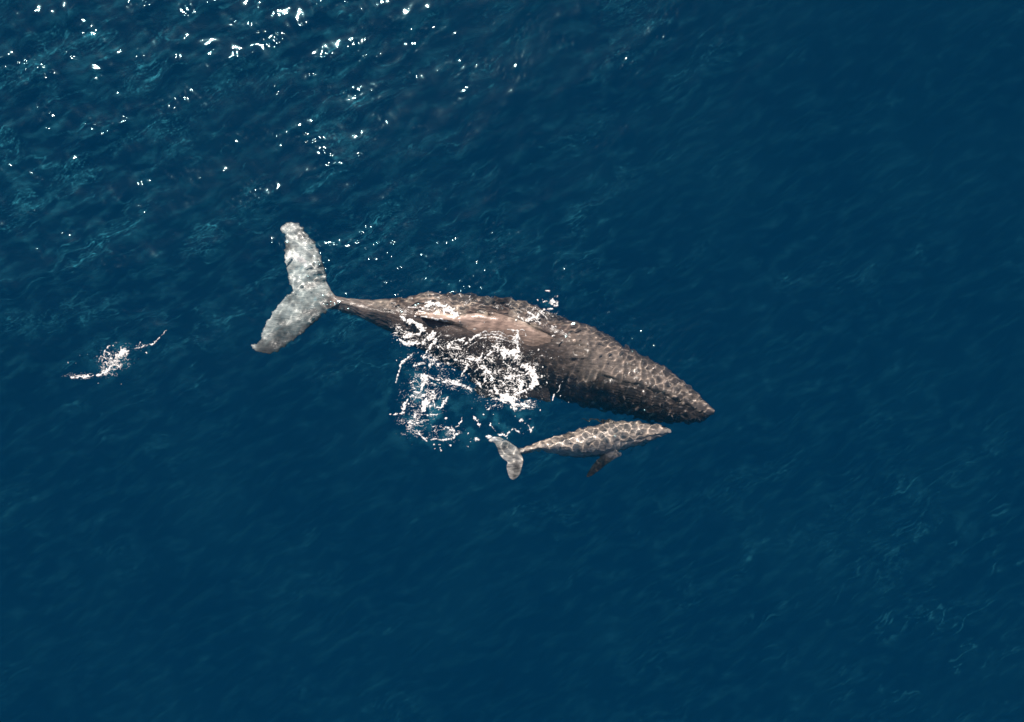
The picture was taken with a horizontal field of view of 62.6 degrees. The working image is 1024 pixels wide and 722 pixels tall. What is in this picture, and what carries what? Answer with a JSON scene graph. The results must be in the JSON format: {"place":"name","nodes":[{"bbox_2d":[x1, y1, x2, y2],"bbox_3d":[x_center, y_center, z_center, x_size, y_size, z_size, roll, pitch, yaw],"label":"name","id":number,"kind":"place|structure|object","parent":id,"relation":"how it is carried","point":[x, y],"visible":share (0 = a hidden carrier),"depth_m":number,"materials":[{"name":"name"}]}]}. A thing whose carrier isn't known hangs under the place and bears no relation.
{"place":"outdoors","nodes":[
{"label":"outdoors","id":0,"kind":"place"},
{"bbox_2d":[394,290,562,440],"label":"white water","id":1,"kind":"structure","parent":0,"point":[506,396],"depth_m":26.99,"materials":[{"name":"white liquid"}]},
{"bbox_2d":[415,309,575,345],"bbox_3d":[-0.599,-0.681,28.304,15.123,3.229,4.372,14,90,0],"label":"whale fin","id":2,"kind":"object","parent":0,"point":[479,323],"visible":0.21,"depth_m":26.93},
{"bbox_2d":[0,0,1023,721],"bbox_3d":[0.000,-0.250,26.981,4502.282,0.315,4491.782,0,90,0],"label":"sea","id":3,"kind":"structure","parent":0,"point":[762,460],"depth_m":27.00,"materials":[{"name":"liquid"}]},
{"bbox_2d":[71,331,164,378],"bbox_3d":[-12.708,0.052,26.963,3.670,0.076,1.449,-11,90,0],"label":"foam patch","id":4,"kind":"object","parent":3,"relation":"on","point":[122,352],"visible":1,"depth_m":26.97,"materials":[{"name":"white liquid"}]},
{"bbox_2d":[389,354,471,450],"bbox_3d":[-2.603,1.308,27.004,2.667,0.125,3.192,0,90,0],"label":"foam patch","id":5,"kind":"object","parent":3,"relation":"on","point":[425,402],"visible":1,"depth_m":27.00,"materials":[{"name":"white liquid"}]}
]}

